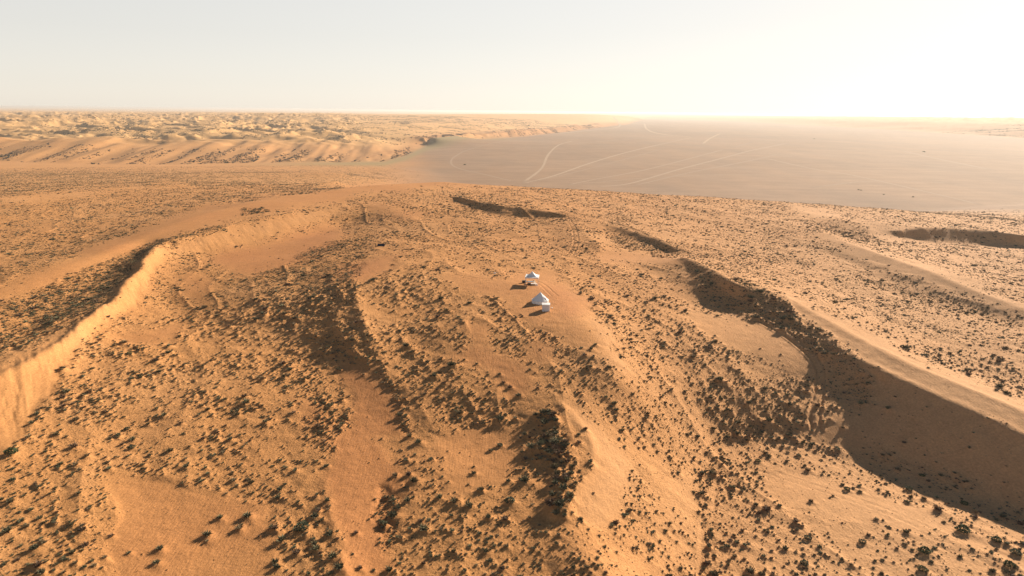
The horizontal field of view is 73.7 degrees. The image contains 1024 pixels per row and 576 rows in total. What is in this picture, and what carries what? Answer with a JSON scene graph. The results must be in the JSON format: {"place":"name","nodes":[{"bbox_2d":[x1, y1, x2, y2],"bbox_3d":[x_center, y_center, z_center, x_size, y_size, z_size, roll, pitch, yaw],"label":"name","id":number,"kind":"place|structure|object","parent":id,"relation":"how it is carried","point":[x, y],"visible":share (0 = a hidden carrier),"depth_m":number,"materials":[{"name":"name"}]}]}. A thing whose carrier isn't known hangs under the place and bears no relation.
{"place":"outdoors","nodes":[
{"label":"outdoors","id":0,"kind":"place"},
{"bbox_2d":[450,141,515,181],"bbox_3d":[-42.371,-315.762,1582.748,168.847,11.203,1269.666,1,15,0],"label":"dirt track","id":1,"kind":"structure","parent":0,"point":[451,160],"depth_m":1239.02,"materials":[{"name":"beige soil"}]},
{"bbox_2d":[0,107,1023,575],"bbox_3d":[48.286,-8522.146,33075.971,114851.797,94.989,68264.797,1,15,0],"label":"desert ground","id":2,"kind":"structure","parent":0,"point":[152,509],"depth_m":151.55,"materials":[{"name":"orange sand"}]},
{"bbox_2d":[0,525,13,532],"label":"tussock","id":3,"kind":"object","parent":2,"relation":"on","point":[7,529],"visible":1,"depth_m":88.42,"materials":[{"name":"green plant"}]},
{"bbox_2d":[2,447,18,454],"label":"leafy shrub","id":4,"kind":"object","parent":2,"relation":"on","point":[15,450],"visible":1,"depth_m":105.37,"materials":[{"name":"green plant"}]},
{"bbox_2d":[26,543,39,549],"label":"tussock","id":5,"kind":"object","parent":2,"relation":"on","point":[35,546],"visible":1,"depth_m":85.68,"materials":[{"name":"green plant"}]},
{"bbox_2d":[29,559,44,567],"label":"tussock","id":6,"kind":"object","parent":2,"relation":"on","point":[38,563],"visible":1,"depth_m":82.56,"materials":[{"name":"plant"}]},
{"bbox_2d":[36,568,46,573],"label":"tussock","id":7,"kind":"object","parent":2,"relation":"on","point":[41,570],"visible":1,"depth_m":81.26,"materials":[{"name":"green plant"}]},
{"bbox_2d":[69,442,77,447],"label":"tussock","id":8,"kind":"object","parent":2,"relation":"on","point":[72,445],"visible":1,"depth_m":109.71,"materials":[{"name":"plant"}]},
{"bbox_2d":[153,545,163,549],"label":"tussock","id":9,"kind":"object","parent":2,"relation":"on","point":[158,547],"visible":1,"depth_m":87.41,"materials":[{"name":"green plant"}]},
{"bbox_2d":[201,530,212,535],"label":"tussock","id":10,"kind":"object","parent":2,"relation":"on","point":[205,533],"visible":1,"depth_m":90.58,"materials":[{"name":"green plant"}]},
{"bbox_2d":[241,397,249,402],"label":"tussock","id":11,"kind":"object","parent":2,"relation":"on","point":[247,400],"visible":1,"depth_m":126.67,"materials":[{"name":"green plant"}]},
{"bbox_2d":[243,510,252,517],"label":"tussock","id":12,"kind":"object","parent":2,"relation":"on","point":[247,515],"visible":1,"depth_m":94.54,"materials":[{"name":"green plant"}]},
{"bbox_2d":[270,558,278,562],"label":"tussock","id":13,"kind":"object","parent":2,"relation":"on","point":[274,560],"visible":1,"depth_m":85.50,"materials":[{"name":"green plant"}]},
{"bbox_2d":[272,563,282,569],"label":"tussock","id":14,"kind":"object","parent":2,"relation":"on","point":[277,566],"visible":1,"depth_m":84.37,"materials":[{"name":"green plant"}]},
{"bbox_2d":[277,534,285,541],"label":"tussock","id":15,"kind":"object","parent":2,"relation":"on","point":[281,538],"visible":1,"depth_m":89.33,"materials":[{"name":"green plant"}]},
{"bbox_2d":[291,546,301,554],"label":"tussock","id":16,"kind":"object","parent":2,"relation":"on","point":[296,551],"visible":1,"depth_m":86.98,"materials":[{"name":"plant"}]},
{"bbox_2d":[293,520,309,531],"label":"leafy shrub","id":17,"kind":"object","parent":2,"relation":"on","point":[302,523],"visible":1,"depth_m":91.18,"materials":[{"name":"green plant"}]},
{"bbox_2d":[311,543,320,549],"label":"tussock","id":18,"kind":"object","parent":2,"relation":"on","point":[316,547],"visible":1,"depth_m":87.35,"materials":[{"name":"green plant"}]},
{"bbox_2d":[325,529,333,536],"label":"tussock","id":19,"kind":"object","parent":2,"relation":"on","point":[329,533],"visible":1,"depth_m":89.76,"materials":[{"name":"green plant"}]},
{"bbox_2d":[326,551,338,559],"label":"tussock","id":20,"kind":"object","parent":2,"relation":"on","point":[332,555],"visible":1,"depth_m":85.47,"materials":[{"name":"green plant"}]},
{"bbox_2d":[333,561,343,569],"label":"tussock","id":21,"kind":"object","parent":2,"relation":"on","point":[338,566],"visible":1,"depth_m":83.26,"materials":[{"name":"green plant"}]},
{"bbox_2d":[384,565,393,572],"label":"tussock","id":22,"kind":"object","parent":2,"relation":"on","point":[388,568],"visible":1,"depth_m":83.84,"materials":[{"name":"green plant"}]},
{"bbox_2d":[410,476,420,482],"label":"tussock","id":23,"kind":"object","parent":2,"relation":"on","point":[412,479],"visible":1,"depth_m":101.68,"materials":[{"name":"green plant"}]},
{"bbox_2d":[419,523,428,530],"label":"tussock","id":24,"kind":"object","parent":2,"relation":"on","point":[423,527],"visible":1,"depth_m":91.04,"materials":[{"name":"green plant"}]},
{"bbox_2d":[450,496,458,502],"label":"tussock","id":25,"kind":"object","parent":2,"relation":"on","point":[454,499],"visible":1,"depth_m":96.05,"materials":[{"name":"green plant"}]},
{"bbox_2d":[465,500,473,507],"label":"tussock","id":26,"kind":"object","parent":2,"relation":"on","point":[469,504],"visible":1,"depth_m":94.97,"materials":[{"name":"green plant"}]},
{"bbox_2d":[494,415,505,419],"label":"tussock","id":27,"kind":"object","parent":2,"relation":"on","point":[499,417],"visible":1,"depth_m":118.25,"materials":[{"name":"green plant"}]},
{"bbox_2d":[500,515,508,520],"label":"tussock","id":28,"kind":"object","parent":2,"relation":"on","point":[504,518],"visible":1,"depth_m":91.75,"materials":[{"name":"green plant"}]},
{"bbox_2d":[504,496,514,502],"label":"leafy shrub","id":29,"kind":"object","parent":2,"relation":"on","point":[511,499],"visible":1,"depth_m":95.33,"materials":[{"name":"green plant"}]},
{"bbox_2d":[0,200,1023,432],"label":"scrub tussocks","id":30,"kind":"object","parent":2,"relation":"on","point":[79,304],"visible":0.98,"depth_m":196.45,"materials":[{"name":"green plant"}]},
{"bbox_2d":[0,336,1023,575],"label":"scrub tussocks","id":31,"kind":"object","parent":2,"relation":"on","point":[340,424],"visible":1,"depth_m":109.69,"materials":[{"name":"plant"}]},
{"bbox_2d":[0,165,1023,255],"bbox_3d":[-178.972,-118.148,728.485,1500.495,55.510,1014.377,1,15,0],"label":"scrub tussocks","id":32,"kind":"object","parent":2,"relation":"on","point":[419,199],"visible":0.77,"depth_m":394.03,"materials":[{"name":"plant"}]},
{"bbox_2d":[0,235,1023,575],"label":"dry grass","id":33,"kind":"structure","parent":2,"relation":"on","point":[476,381],"depth_m":147.44,"materials":[{"name":"beige plant"}]},
{"bbox_2d":[0,113,1023,163],"bbox_3d":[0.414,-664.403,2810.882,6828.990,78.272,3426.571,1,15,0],"label":"massif scrub","id":34,"kind":"object","parent":2,"relation":"on","point":[318,159],"visible":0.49,"depth_m":2015.33,"materials":[{"name":"plant"}]},
{"bbox_2d":[517,475,529,483],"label":"tussock","id":35,"kind":"object","parent":2,"relation":"on","point":[524,478],"visible":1,"depth_m":100.02,"materials":[{"name":"green plant"}]},
{"bbox_2d":[524,441,535,448],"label":"tussock","id":36,"kind":"object","parent":2,"relation":"on","point":[529,445],"visible":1,"depth_m":108.32,"materials":[{"name":"green plant"}]},
{"bbox_2d":[525,271,538,278],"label":"gazebo","id":37,"kind":"object","parent":2,"relation":"on","point":[532,274],"visible":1,"depth_m":185.26,"materials":[{"name":"white fabric"}]},
{"bbox_2d":[528,292,548,304],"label":"bell tent","id":38,"kind":"object","parent":2,"relation":"on","point":[540,298],"visible":0.98,"depth_m":168.87,"materials":[{"name":"white fabric"}]},
{"bbox_2d":[539,417,549,423],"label":"tussock","id":39,"kind":"object","parent":2,"relation":"on","point":[544,420],"visible":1,"depth_m":114.37,"materials":[{"name":"green plant"}]},
{"bbox_2d":[541,303,549,311],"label":"box tent","id":40,"kind":"object","parent":2,"relation":"on","point":[545,306],"visible":1,"depth_m":162.77,"materials":[{"name":"white fabric"}]},
{"bbox_2d":[541,496,558,506],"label":"tussock","id":41,"kind":"object","parent":2,"relation":"on","point":[548,502],"visible":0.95,"depth_m":93.71,"materials":[{"name":"green plant"}]},
{"bbox_2d":[548,490,555,495],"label":"tussock","id":42,"kind":"object","parent":2,"relation":"on","point":[552,493],"visible":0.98,"depth_m":95.83,"materials":[{"name":"green plant"}]},
{"bbox_2d":[549,462,559,468],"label":"tussock","id":43,"kind":"object","parent":2,"relation":"on","point":[555,466],"visible":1,"depth_m":102.47,"materials":[{"name":"green plant"}]},
{"bbox_2d":[549,508,560,514],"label":"tussock","id":44,"kind":"object","parent":2,"relation":"on","point":[555,512],"visible":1,"depth_m":91.72,"materials":[{"name":"green plant"}]},
{"bbox_2d":[550,436,560,442],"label":"tussock","id":45,"kind":"object","parent":2,"relation":"on","point":[556,440],"visible":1,"depth_m":107.94,"materials":[{"name":"green plant"}]},
{"bbox_2d":[552,478,560,483],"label":"tussock","id":46,"kind":"object","parent":2,"relation":"on","point":[555,481],"visible":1,"depth_m":98.37,"materials":[{"name":"green plant"}]},
{"bbox_2d":[552,443,560,449],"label":"tussock","id":47,"kind":"object","parent":2,"relation":"on","point":[554,446],"visible":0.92,"depth_m":106.65,"materials":[{"name":"plant"}]},
{"bbox_2d":[551,475,562,479],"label":"tussock","id":48,"kind":"object","parent":2,"relation":"on","point":[557,477],"visible":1,"depth_m":99.26,"materials":[{"name":"green plant"}]},
{"bbox_2d":[552,498,566,506],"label":"tussock","id":49,"kind":"object","parent":2,"relation":"on","point":[560,503],"visible":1,"depth_m":92.85,"materials":[{"name":"green plant"}]},
{"bbox_2d":[558,483,568,490],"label":"tussock","id":50,"kind":"object","parent":2,"relation":"on","point":[562,486],"visible":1,"depth_m":96.95,"materials":[{"name":"green plant"}]},
{"bbox_2d":[564,491,575,496],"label":"tussock","id":51,"kind":"object","parent":2,"relation":"on","point":[570,494],"visible":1,"depth_m":95.14,"materials":[{"name":"green plant"}]},
{"bbox_2d":[710,568,717,575],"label":"tussock","id":52,"kind":"object","parent":2,"relation":"on","point":[713,572],"visible":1,"depth_m":92.30,"materials":[{"name":"green plant"}]},
{"bbox_2d":[745,565,755,574],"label":"tussock","id":53,"kind":"object","parent":2,"relation":"on","point":[750,570],"visible":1,"depth_m":92.81,"materials":[{"name":"green plant"}]},
{"bbox_2d":[760,504,773,511],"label":"tussock","id":54,"kind":"object","parent":2,"relation":"on","point":[766,508],"visible":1,"depth_m":107.23,"materials":[{"name":"green plant"}]},
{"bbox_2d":[799,560,808,565],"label":"leafy shrub","id":55,"kind":"object","parent":2,"relation":"on","point":[804,562],"visible":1,"depth_m":94.68,"materials":[{"name":"green plant"}]},
{"bbox_2d":[804,534,811,539],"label":"leafy shrub","id":56,"kind":"object","parent":2,"relation":"on","point":[806,536],"visible":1,"depth_m":100.61,"materials":[{"name":"green plant"}]},
{"bbox_2d":[858,538,866,544],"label":"leafy shrub","id":57,"kind":"object","parent":2,"relation":"on","point":[860,540],"visible":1,"depth_m":100.11,"materials":[{"name":"green plant"}]},
{"bbox_2d":[917,565,928,572],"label":"leafy shrub","id":58,"kind":"object","parent":2,"relation":"on","point":[924,568],"visible":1,"depth_m":93.91,"materials":[{"name":"green plant"}]},
{"bbox_2d":[917,546,931,554],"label":"leafy shrub","id":59,"kind":"object","parent":2,"relation":"on","point":[922,548],"visible":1,"depth_m":97.77,"materials":[{"name":"green plant"}]},
{"bbox_2d":[933,504,943,511],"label":"tussock","id":60,"kind":"object","parent":2,"relation":"on","point":[936,507],"visible":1,"depth_m":109.88,"materials":[{"name":"green plant"}]},
{"bbox_2d":[954,523,971,532],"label":"leafy shrub","id":61,"kind":"object","parent":2,"relation":"on","point":[961,525],"visible":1,"depth_m":103.82,"materials":[{"name":"green plant"}]},
{"bbox_2d":[987,567,996,572],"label":"tussock","id":62,"kind":"object","parent":2,"relation":"on","point":[994,570],"visible":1,"depth_m":94.55,"materials":[{"name":"green plant"}]},
{"bbox_2d":[990,536,1002,542],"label":"leafy shrub","id":63,"kind":"object","parent":2,"relation":"on","point":[999,539],"visible":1,"depth_m":101.90,"materials":[{"name":"green plant"}]},
{"bbox_2d":[1003,560,1017,568],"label":"leafy shrub","id":64,"kind":"object","parent":2,"relation":"on","point":[1011,563],"visible":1,"depth_m":95.38,"materials":[{"name":"green plant"}]},
{"bbox_2d":[1010,548,1022,555],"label":"leafy shrub","id":65,"kind":"object","parent":2,"relation":"on","point":[1017,551],"visible":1,"depth_m":98.91,"materials":[{"name":"green plant"}]},
{"bbox_2d":[0,0,1023,116],"label":"sky","id":66,"kind":"structure","parent":0,"point":[799,57],"materials":[{"name":"white"}]},
{"bbox_2d":[521,141,570,182],"bbox_3d":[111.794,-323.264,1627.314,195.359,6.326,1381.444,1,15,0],"label":"dirt track","id":67,"kind":"structure","parent":0,"point":[540,169],"depth_m":1259.53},
{"bbox_2d":[555,117,620,133],"bbox_3d":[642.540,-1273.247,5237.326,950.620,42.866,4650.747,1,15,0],"label":"dirt track","id":68,"kind":"structure","parent":0,"point":[597,129],"depth_m":3889.93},
{"bbox_2d":[531,148,664,181],"bbox_3d":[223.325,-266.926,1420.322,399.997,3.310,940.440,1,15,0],"label":"dirt track","id":69,"kind":"structure","parent":0,"point":[594,167],"depth_m":1225.98,"materials":[{"name":"beige soil"}]},
{"bbox_2d":[521,136,695,183],"bbox_3d":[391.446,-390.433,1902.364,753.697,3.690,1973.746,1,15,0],"label":"dirt track","id":70,"kind":"structure","parent":0,"point":[592,162],"depth_m":1290.78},
{"bbox_2d":[566,135,675,144],"bbox_3d":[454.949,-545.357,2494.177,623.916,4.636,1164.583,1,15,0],"label":"dirt track","id":71,"kind":"structure","parent":0,"point":[613,140],"depth_m":2344.02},
{"bbox_2d":[568,149,724,184],"bbox_3d":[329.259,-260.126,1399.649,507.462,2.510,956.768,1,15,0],"label":"dirt track","id":72,"kind":"structure","parent":0,"point":[642,170],"depth_m":1174.82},
{"bbox_2d":[643,123,689,136],"bbox_3d":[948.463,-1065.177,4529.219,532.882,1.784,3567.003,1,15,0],"label":"dirt track","id":73,"kind":"structure","parent":0,"point":[646,128],"depth_m":3653.73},
{"bbox_2d":[572,174,789,184],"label":"dirt track","id":74,"kind":"structure","parent":0,"point":[674,176],"depth_m":1092.36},
{"bbox_2d":[596,143,786,186],"bbox_3d":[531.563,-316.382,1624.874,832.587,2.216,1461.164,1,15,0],"label":"dirt track","id":75,"kind":"structure","parent":0,"point":[682,168],"depth_m":1180.97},
{"bbox_2d":[632,154,777,185],"bbox_3d":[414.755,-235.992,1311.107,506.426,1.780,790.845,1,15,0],"label":"dirt track","id":76,"kind":"structure","parent":0,"point":[696,171],"depth_m":1155.49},
{"bbox_2d":[701,133,721,144],"bbox_3d":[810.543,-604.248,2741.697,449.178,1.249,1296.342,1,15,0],"label":"dirt track","id":77,"kind":"structure","parent":0,"point":[705,141],"depth_m":2537.82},
{"bbox_2d":[766,158,982,204],"bbox_3d":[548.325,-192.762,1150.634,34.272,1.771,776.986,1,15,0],"label":"dirt track","id":78,"kind":"structure","parent":0,"point":[890,183],"depth_m":973.50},
{"bbox_2d":[811,181,944,187],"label":"dirt track","id":79,"kind":"structure","parent":0,"point":[866,181],"depth_m":1008.59,"materials":[{"name":"beige soil"}]},
{"bbox_2d":[899,150,992,169],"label":"dirt track","id":80,"kind":"structure","parent":0,"point":[949,161],"depth_m":1479.60,"materials":[{"name":"beige soil"}]}
]}

